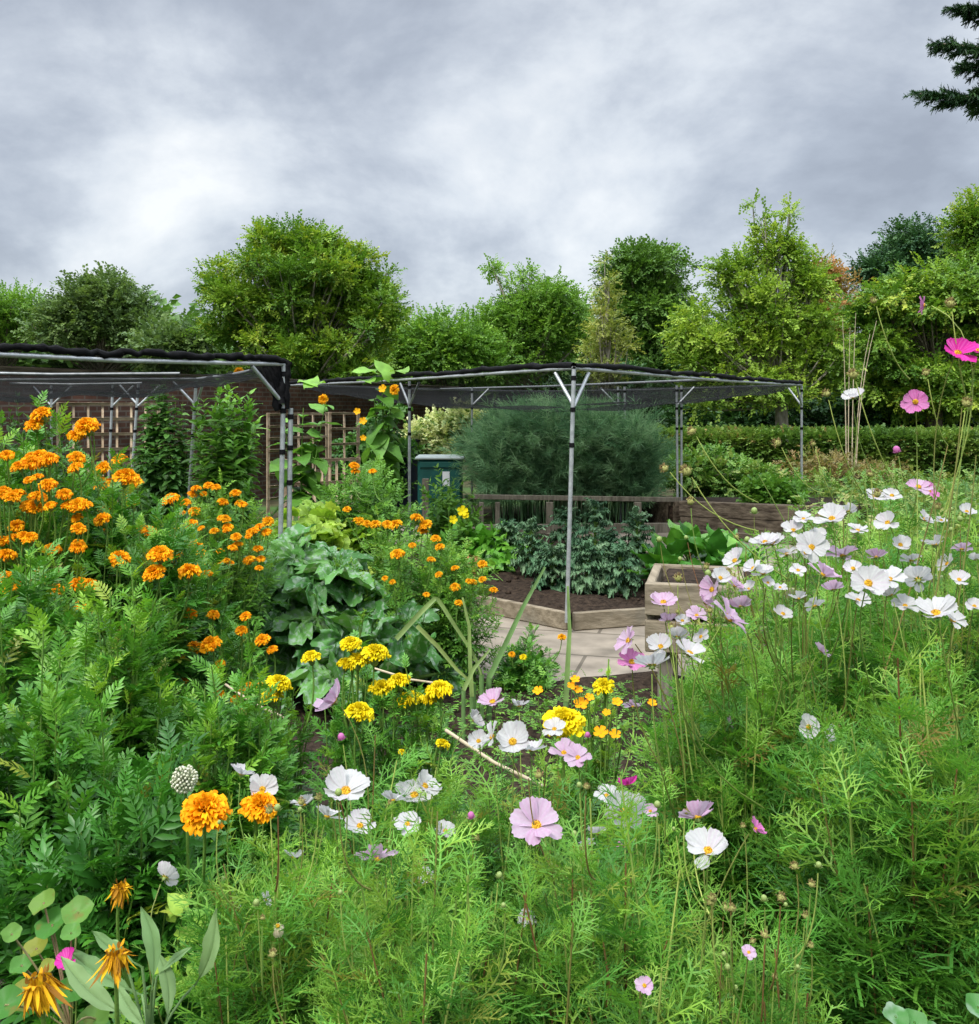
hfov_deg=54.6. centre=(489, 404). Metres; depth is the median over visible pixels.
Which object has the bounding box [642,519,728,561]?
chard plant
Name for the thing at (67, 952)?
pink campion
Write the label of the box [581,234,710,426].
hornbeam tree
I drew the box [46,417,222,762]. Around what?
marigold plant
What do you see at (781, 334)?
robinia tree
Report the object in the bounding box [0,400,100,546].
plant
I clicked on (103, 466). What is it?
marigold plant
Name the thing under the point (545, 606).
raised bed
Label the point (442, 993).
cosmos plant
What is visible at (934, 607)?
cosmos plant
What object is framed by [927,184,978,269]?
oak tree
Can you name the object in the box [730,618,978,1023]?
cosmos plant
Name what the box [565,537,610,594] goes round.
kale plant
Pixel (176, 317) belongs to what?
treeline
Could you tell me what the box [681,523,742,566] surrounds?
chard plant
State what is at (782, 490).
currant bush
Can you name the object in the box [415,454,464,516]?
storage bin
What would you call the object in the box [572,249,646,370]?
birch tree
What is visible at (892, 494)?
cosmos plant
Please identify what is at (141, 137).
sky
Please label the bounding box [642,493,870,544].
sleeper bed
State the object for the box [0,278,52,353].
ash tree
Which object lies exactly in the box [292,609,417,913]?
marigold plant
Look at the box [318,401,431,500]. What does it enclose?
dark shrub
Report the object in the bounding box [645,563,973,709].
timber planter
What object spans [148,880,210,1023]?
bindweed plant
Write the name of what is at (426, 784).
cosmos plant
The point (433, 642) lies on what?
leek plant
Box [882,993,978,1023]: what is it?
nasturtium plant
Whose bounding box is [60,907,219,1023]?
sage plant
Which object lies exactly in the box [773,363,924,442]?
yew bush
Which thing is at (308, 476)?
squash vine
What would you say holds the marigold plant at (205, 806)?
on the soil
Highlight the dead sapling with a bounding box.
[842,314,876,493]
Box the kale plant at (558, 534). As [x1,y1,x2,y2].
[546,506,581,565]
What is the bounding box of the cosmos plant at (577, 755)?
[536,744,749,1022]
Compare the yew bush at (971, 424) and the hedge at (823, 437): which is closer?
the hedge at (823, 437)
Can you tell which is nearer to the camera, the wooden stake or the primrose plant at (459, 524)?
the primrose plant at (459, 524)
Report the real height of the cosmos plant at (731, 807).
1.304 m
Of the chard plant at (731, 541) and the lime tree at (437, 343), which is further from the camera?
the lime tree at (437, 343)
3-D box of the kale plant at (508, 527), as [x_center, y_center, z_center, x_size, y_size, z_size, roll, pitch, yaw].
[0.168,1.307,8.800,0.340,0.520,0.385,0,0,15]
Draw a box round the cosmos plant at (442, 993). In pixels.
[269,788,597,1023]
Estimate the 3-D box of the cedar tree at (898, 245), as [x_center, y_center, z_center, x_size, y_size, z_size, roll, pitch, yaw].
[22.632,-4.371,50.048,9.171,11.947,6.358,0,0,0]
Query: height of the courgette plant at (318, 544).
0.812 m
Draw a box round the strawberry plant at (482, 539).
[410,521,556,580]
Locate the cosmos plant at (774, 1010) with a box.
[672,808,847,1023]
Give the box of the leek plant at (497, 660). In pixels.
[486,567,545,719]
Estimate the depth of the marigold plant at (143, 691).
2.01 m
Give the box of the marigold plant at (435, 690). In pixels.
[359,652,486,901]
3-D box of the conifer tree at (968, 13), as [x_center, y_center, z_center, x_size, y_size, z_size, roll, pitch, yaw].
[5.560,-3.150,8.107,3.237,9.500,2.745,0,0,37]
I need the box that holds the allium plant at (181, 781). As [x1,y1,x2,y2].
[170,764,197,1017]
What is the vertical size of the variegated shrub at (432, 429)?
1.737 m
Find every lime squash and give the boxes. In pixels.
[259,499,352,550]
[340,513,389,580]
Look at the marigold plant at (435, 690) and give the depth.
2.46 m
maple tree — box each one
[182,209,415,382]
[826,247,978,443]
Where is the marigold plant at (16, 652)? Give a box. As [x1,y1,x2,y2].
[0,536,114,770]
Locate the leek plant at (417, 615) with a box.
[394,596,483,720]
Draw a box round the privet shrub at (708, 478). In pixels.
[658,438,789,496]
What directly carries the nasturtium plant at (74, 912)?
on the soil
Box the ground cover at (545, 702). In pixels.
[297,659,673,917]
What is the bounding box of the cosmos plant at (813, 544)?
[638,367,978,958]
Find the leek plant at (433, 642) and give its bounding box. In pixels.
[416,624,475,725]
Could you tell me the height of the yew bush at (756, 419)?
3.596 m
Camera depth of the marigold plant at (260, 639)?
3.08 m
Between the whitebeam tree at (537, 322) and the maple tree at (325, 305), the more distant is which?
the whitebeam tree at (537, 322)
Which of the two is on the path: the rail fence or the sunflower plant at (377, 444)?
the rail fence
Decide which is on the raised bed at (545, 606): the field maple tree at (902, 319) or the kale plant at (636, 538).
the kale plant at (636, 538)
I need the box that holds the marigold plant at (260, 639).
[177,610,277,752]
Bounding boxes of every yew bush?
[582,350,668,424]
[653,364,804,442]
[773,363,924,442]
[883,411,978,443]
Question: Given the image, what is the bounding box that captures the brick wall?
[0,375,451,527]
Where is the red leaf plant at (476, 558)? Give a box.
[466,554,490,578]
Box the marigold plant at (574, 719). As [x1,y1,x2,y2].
[525,706,613,921]
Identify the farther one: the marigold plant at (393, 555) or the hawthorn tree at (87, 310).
the hawthorn tree at (87, 310)
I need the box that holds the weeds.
[783,460,978,679]
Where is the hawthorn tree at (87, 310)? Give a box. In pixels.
[10,260,176,356]
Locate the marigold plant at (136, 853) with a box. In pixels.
[0,719,252,1023]
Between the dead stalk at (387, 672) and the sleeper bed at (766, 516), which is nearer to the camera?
the dead stalk at (387, 672)
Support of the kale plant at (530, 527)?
on the raised bed at (545, 606)
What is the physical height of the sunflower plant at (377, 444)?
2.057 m
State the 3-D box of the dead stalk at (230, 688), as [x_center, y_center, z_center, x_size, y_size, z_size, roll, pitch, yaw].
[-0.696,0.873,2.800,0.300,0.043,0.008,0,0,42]
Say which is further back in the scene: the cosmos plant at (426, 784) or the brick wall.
the brick wall
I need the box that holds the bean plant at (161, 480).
[129,393,195,525]
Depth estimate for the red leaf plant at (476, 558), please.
8.16 m
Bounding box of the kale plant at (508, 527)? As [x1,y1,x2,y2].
[489,518,521,565]
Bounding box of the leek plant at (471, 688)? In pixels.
[462,597,473,729]
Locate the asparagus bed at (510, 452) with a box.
[437,399,689,523]
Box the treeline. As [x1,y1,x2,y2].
[13,287,903,425]
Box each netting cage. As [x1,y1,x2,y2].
[0,343,293,537]
[290,362,803,622]
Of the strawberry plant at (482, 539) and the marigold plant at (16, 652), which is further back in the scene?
the strawberry plant at (482, 539)
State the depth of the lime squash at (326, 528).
7.25 m
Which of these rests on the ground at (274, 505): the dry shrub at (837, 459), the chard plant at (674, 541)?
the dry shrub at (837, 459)
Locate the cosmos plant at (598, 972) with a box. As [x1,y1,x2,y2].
[437,763,766,1023]
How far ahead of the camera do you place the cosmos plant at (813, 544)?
1.77 m
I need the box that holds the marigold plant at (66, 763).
[0,603,151,1023]
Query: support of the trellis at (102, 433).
on the ground at (274, 505)
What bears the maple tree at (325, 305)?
on the ground at (274, 505)
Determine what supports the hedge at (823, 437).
on the ground at (274, 505)
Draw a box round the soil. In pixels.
[256,671,739,904]
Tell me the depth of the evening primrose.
10.35 m
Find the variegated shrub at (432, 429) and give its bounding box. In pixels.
[395,398,487,460]
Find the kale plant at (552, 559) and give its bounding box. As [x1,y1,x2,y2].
[525,542,574,593]
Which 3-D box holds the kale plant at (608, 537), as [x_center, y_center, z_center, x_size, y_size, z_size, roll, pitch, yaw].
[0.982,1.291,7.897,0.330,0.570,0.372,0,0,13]
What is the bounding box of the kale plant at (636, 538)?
[620,506,654,568]
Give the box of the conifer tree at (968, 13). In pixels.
[902,0,978,122]
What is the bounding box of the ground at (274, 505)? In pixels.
[16,461,978,681]
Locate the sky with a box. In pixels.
[0,0,978,352]
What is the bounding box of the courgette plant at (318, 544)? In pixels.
[207,532,337,576]
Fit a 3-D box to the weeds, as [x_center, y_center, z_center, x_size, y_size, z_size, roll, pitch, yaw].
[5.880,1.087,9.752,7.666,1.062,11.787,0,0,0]
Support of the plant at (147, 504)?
on the ground at (274, 505)
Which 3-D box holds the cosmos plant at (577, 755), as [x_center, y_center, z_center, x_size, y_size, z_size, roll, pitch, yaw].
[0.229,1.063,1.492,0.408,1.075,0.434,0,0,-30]
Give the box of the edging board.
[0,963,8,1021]
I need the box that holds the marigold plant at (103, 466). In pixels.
[93,453,251,733]
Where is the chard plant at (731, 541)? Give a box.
[716,535,778,567]
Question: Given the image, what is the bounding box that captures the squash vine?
[266,401,341,517]
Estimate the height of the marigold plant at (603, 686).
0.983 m
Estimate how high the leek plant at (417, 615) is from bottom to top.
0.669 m
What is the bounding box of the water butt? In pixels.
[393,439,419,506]
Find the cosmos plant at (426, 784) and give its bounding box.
[231,678,498,1023]
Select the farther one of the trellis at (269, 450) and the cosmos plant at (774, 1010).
the trellis at (269, 450)
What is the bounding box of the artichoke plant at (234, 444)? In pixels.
[179,382,270,539]
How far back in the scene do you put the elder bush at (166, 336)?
36.31 m
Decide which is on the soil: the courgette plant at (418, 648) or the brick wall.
the courgette plant at (418, 648)
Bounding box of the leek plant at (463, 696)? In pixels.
[461,649,489,740]
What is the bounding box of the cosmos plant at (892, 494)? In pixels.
[755,387,978,711]
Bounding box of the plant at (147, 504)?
[80,457,172,563]
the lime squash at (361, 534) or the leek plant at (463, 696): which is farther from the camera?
the lime squash at (361, 534)
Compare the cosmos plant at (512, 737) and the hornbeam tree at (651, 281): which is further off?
the hornbeam tree at (651, 281)
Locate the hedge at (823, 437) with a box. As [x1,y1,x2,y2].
[657,422,978,482]
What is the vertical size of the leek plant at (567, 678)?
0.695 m
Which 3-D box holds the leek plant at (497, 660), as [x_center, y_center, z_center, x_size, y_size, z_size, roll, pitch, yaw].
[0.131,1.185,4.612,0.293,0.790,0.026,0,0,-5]
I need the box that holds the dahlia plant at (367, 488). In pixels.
[315,450,422,578]
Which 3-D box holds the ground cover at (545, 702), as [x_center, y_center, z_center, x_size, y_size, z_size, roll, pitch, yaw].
[0.071,1.458,3.677,1.509,0.183,3.106,0,0,0]
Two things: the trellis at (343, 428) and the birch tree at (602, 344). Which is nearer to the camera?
the trellis at (343, 428)
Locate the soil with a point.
(642, 681)
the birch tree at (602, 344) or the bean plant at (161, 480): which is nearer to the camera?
the bean plant at (161, 480)
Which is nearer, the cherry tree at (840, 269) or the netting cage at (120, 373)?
the netting cage at (120, 373)
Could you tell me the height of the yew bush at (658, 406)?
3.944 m
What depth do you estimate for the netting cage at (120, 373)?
5.74 m
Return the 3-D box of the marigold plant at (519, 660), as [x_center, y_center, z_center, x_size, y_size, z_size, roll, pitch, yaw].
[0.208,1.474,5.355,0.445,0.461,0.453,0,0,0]
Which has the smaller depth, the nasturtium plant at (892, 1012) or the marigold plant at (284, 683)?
the nasturtium plant at (892, 1012)
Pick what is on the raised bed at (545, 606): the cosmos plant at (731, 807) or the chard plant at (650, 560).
the chard plant at (650, 560)
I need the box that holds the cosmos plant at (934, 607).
[805,295,978,840]
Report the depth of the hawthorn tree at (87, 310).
38.98 m
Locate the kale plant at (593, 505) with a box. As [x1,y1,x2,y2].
[572,497,614,574]
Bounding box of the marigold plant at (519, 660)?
[491,621,566,694]
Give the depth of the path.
6.34 m
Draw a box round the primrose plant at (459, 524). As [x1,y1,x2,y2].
[440,505,473,552]
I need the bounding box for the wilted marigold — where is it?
[16,878,229,1023]
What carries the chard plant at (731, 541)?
on the raised bed at (545, 606)
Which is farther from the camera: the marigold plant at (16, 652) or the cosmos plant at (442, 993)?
the marigold plant at (16, 652)
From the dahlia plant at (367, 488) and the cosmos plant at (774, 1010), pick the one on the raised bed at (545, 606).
the dahlia plant at (367, 488)
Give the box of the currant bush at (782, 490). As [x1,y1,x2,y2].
[734,469,811,504]
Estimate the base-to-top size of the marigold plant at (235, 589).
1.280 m
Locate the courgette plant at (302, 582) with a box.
[242,523,393,713]
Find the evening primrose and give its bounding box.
[402,463,489,544]
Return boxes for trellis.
[56,402,161,510]
[266,412,327,516]
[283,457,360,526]
[328,412,359,498]
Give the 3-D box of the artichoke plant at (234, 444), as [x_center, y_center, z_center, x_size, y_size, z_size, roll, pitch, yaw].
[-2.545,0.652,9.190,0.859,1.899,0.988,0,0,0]
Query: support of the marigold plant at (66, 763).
on the soil
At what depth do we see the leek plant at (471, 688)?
4.51 m
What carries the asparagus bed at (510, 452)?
on the ground at (274, 505)
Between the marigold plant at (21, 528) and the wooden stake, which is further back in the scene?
the wooden stake
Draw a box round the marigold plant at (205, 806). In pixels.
[134,640,311,1009]
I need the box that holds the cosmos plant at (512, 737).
[389,687,639,1022]
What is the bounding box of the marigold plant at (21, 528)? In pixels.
[0,390,145,687]
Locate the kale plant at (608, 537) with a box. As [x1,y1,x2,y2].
[589,526,620,591]
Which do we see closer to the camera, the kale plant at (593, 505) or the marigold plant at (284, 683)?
the marigold plant at (284, 683)
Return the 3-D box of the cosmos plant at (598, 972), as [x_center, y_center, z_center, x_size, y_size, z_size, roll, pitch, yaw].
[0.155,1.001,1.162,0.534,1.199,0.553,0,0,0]
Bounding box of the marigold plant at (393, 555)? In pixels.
[333,462,502,679]
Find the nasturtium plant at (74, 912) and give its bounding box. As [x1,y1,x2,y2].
[0,888,109,1023]
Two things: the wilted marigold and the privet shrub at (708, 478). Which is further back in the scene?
the privet shrub at (708, 478)
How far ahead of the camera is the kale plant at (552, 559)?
7.54 m
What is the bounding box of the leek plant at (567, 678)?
[563,586,571,707]
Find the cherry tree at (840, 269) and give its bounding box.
[790,243,873,405]
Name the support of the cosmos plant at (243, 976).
on the soil
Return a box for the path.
[389,525,872,685]
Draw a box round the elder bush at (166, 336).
[118,306,220,359]
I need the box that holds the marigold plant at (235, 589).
[168,468,291,673]
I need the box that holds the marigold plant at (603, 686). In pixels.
[533,659,656,897]
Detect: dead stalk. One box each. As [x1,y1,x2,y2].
[225,683,284,717]
[375,668,432,682]
[444,728,542,787]
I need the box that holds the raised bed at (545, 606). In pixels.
[396,532,649,630]
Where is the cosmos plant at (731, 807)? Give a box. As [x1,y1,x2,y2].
[614,591,872,1021]
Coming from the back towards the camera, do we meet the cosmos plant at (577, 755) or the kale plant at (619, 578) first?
the kale plant at (619, 578)
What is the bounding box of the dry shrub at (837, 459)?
[772,442,915,493]
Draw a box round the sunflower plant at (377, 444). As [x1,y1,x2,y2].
[297,359,409,538]
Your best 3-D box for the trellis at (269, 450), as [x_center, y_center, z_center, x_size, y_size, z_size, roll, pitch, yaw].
[-2.749,0.846,13.694,0.041,1.468,1.246,0,0,33]
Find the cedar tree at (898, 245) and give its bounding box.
[835,211,960,342]
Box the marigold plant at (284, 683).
[258,650,335,932]
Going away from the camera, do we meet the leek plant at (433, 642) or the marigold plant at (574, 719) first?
the marigold plant at (574, 719)
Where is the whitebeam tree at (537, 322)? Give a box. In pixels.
[457,253,598,370]
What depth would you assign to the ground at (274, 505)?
14.64 m
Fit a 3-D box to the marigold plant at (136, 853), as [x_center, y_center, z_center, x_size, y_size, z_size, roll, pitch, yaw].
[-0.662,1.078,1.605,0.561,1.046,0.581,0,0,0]
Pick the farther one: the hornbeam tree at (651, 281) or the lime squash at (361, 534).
the hornbeam tree at (651, 281)
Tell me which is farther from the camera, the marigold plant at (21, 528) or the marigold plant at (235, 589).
the marigold plant at (235, 589)
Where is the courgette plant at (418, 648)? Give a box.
[253,590,474,704]
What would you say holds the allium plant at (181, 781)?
on the soil
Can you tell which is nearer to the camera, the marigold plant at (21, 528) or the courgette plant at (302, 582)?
the marigold plant at (21, 528)
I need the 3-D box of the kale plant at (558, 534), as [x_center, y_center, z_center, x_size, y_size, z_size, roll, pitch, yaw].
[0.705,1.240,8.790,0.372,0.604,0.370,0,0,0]
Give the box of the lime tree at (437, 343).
[368,300,523,396]
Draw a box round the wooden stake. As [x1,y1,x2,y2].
[422,479,428,519]
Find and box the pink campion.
[54,947,76,1023]
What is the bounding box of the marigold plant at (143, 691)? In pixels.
[38,554,199,799]
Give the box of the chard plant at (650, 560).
[624,533,693,578]
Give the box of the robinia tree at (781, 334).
[652,188,867,442]
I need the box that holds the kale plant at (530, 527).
[507,516,547,576]
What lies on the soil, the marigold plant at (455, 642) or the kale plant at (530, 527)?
the marigold plant at (455, 642)
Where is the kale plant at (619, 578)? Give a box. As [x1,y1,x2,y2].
[595,538,642,599]
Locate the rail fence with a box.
[465,494,682,533]
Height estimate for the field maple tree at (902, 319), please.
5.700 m
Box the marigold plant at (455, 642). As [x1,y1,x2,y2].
[415,550,510,687]
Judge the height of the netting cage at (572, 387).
1.924 m
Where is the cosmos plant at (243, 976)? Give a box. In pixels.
[132,765,393,1023]

